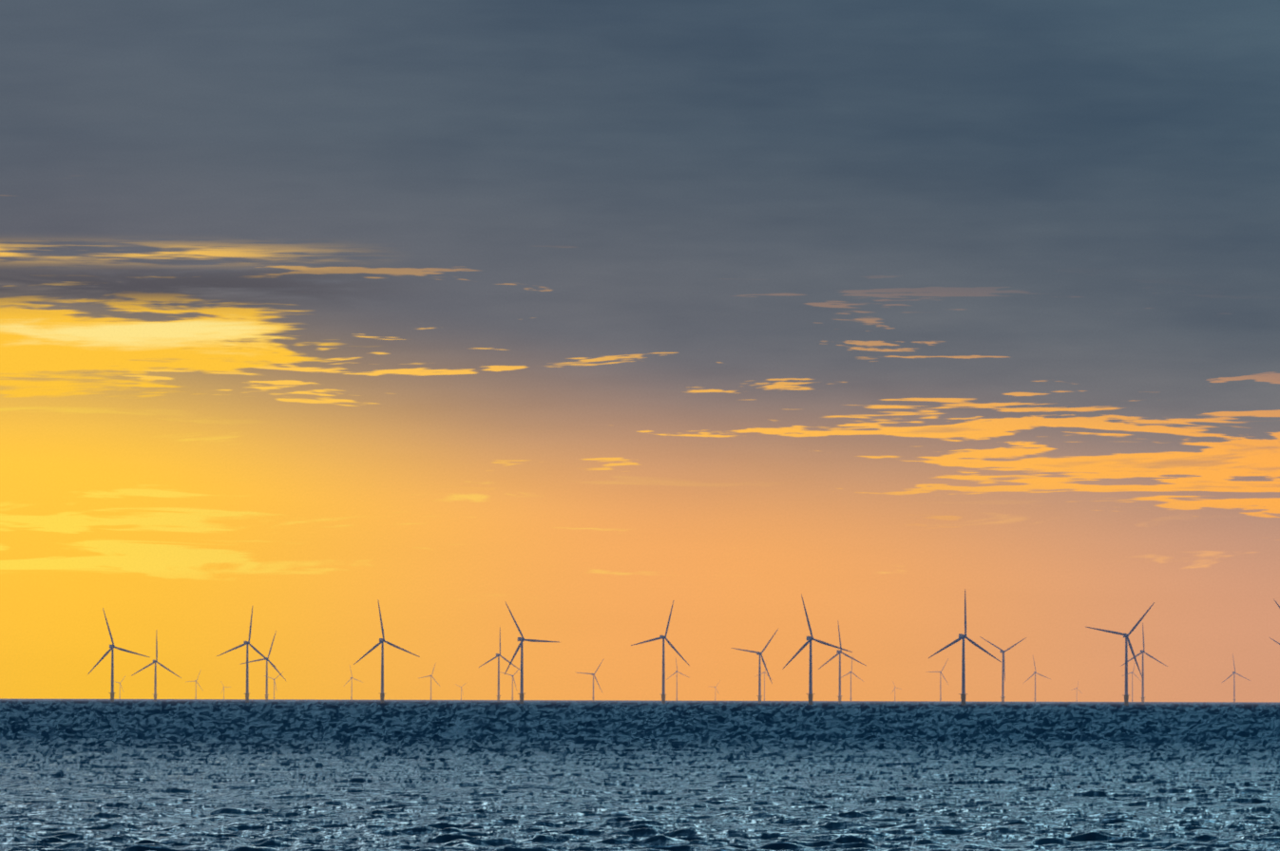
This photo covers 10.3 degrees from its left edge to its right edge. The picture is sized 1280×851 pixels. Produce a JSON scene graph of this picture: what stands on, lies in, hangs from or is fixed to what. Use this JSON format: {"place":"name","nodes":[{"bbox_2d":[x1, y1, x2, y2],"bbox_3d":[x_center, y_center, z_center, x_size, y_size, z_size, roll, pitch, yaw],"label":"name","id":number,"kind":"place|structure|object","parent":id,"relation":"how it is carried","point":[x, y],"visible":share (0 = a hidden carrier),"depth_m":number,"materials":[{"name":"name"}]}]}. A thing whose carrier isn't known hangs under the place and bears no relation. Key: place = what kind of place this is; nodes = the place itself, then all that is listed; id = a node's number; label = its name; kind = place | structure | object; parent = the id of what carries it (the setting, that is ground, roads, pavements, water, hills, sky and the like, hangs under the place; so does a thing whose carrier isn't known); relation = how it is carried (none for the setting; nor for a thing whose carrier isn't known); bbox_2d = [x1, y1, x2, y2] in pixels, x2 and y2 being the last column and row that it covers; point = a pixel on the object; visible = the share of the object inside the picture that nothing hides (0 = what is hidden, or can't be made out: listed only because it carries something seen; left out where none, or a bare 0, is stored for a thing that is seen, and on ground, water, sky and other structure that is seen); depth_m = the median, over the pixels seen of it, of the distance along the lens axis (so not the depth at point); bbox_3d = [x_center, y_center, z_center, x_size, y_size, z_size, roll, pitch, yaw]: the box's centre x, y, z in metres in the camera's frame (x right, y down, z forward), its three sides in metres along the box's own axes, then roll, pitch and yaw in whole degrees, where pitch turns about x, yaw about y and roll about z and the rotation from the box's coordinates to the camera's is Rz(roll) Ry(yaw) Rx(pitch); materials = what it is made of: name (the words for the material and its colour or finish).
{"place":"outdoors","nodes":[
{"label":"outdoors","id":0,"kind":"place"},
{"bbox_2d":[0,699,1279,850],"bbox_3d":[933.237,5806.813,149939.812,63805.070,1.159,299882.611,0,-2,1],"label":"sea","id":1,"kind":"structure","parent":0,"point":[311,775],"depth_m":643.01,"materials":[{"name":"blue liquid"}]},
{"bbox_2d":[88,608,149,702],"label":"turbine","id":2,"kind":"object","parent":1,"relation":"in","point":[111,648],"visible":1,"depth_m":14168.29,"materials":[{"name":"blue paint"}]},
{"bbox_2d":[131,635,181,702],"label":"turbine","id":3,"kind":"object","parent":1,"relation":"in","point":[155,682],"visible":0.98,"depth_m":17719.65,"materials":[{"name":"blue paint"}]},
{"bbox_2d":[217,608,276,703],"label":"turbine","id":4,"kind":"object","parent":1,"relation":"in","point":[246,643],"visible":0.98,"depth_m":14777.98,"materials":[{"name":"blue paint"}]},
{"bbox_2d":[241,630,285,702],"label":"turbine","id":5,"kind":"object","parent":1,"relation":"in","point":[266,695],"visible":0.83,"depth_m":19003.47,"materials":[{"name":"blue paint"}]},
{"bbox_2d":[353,602,420,703],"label":"turbine","id":6,"kind":"object","parent":1,"relation":"in","point":[382,694],"visible":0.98,"depth_m":13652.20,"materials":[{"name":"blue paint"}]},
{"bbox_2d":[478,629,520,703],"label":"turbine","id":7,"kind":"object","parent":1,"relation":"in","point":[498,656],"visible":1,"depth_m":19731.03,"materials":[{"name":"blue paint"}]},
{"bbox_2d":[499,669,518,701],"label":"turbine","id":8,"kind":"object","parent":1,"relation":"in","point":[512,680],"visible":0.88,"depth_m":35519.07,"materials":[{"name":"blue paint"}]},
{"bbox_2d":[504,601,558,704],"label":"turbine","id":9,"kind":"object","parent":1,"relation":"in","point":[522,640],"visible":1,"depth_m":13316.11,"materials":[{"name":"blue paint"}]},
{"bbox_2d":[577,658,604,702],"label":"turbine","id":10,"kind":"object","parent":1,"relation":"in","point":[593,675],"visible":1,"depth_m":28044.46,"materials":[{"name":"blue paint"}]},
{"bbox_2d":[630,601,689,704],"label":"turbine","id":11,"kind":"object","parent":1,"relation":"in","point":[663,694],"visible":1,"depth_m":14400.03,"materials":[{"name":"blue paint"}]},
{"bbox_2d":[730,629,778,704],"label":"turbine","id":12,"kind":"object","parent":1,"relation":"in","point":[759,696],"visible":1,"depth_m":17184.73,"materials":[{"name":"blue paint"}]},
{"bbox_2d":[782,594,852,705],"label":"turbine","id":13,"kind":"object","parent":1,"relation":"in","point":[810,639],"visible":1,"depth_m":12385.95,"materials":[{"name":"blue paint"}]},
{"bbox_2d":[818,625,865,704],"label":"turbine","id":14,"kind":"object","parent":1,"relation":"in","point":[838,652],"visible":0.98,"depth_m":17753.75,"materials":[{"name":"blue paint"}]},
{"bbox_2d":[838,659,862,700],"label":"turbine","id":15,"kind":"object","parent":1,"relation":"in","point":[850,673],"visible":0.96,"depth_m":33291.02,"materials":[{"name":"blue paint"}]},
{"bbox_2d":[925,661,948,703],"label":"turbine","id":16,"kind":"object","parent":1,"relation":"in","point":[940,678],"visible":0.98,"depth_m":35493.99,"materials":[{"name":"grey paint"}]},
{"bbox_2d":[928,589,1001,706],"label":"turbine","id":17,"kind":"object","parent":1,"relation":"in","point":[963,638],"visible":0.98,"depth_m":11826.72,"materials":[{"name":"blue paint"}]},
{"bbox_2d":[979,636,1026,704],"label":"turbine","id":18,"kind":"object","parent":1,"relation":"in","point":[1002,683],"visible":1,"depth_m":19003.81,"materials":[{"name":"blue paint"}]},
{"bbox_2d":[1026,656,1050,699],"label":"turbine","id":19,"kind":"object","parent":1,"relation":"in","point":[1035,673],"visible":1,"depth_m":31297.67,"materials":[{"name":"grey paint"}]},
{"bbox_2d":[1086,602,1154,706],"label":"turbine","id":20,"kind":"object","parent":1,"relation":"in","point":[1127,642],"visible":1,"depth_m":12653.65,"materials":[{"name":"blue paint"}]},
{"bbox_2d":[1120,622,1167,705],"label":"turbine","id":21,"kind":"object","parent":1,"relation":"in","point":[1142,684],"visible":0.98,"depth_m":18982.40,"materials":[{"name":"blue paint"}]},
{"bbox_2d":[1221,654,1250,704],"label":"turbine","id":22,"kind":"object","parent":1,"relation":"in","point":[1233,673],"visible":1,"depth_m":29501.43,"materials":[{"name":"grey paint"}]},
{"bbox_2d":[0,0,1279,702],"label":"sky","id":23,"kind":"structure","parent":0,"point":[588,318],"materials":[{"name":"multicoloured"}]}
]}

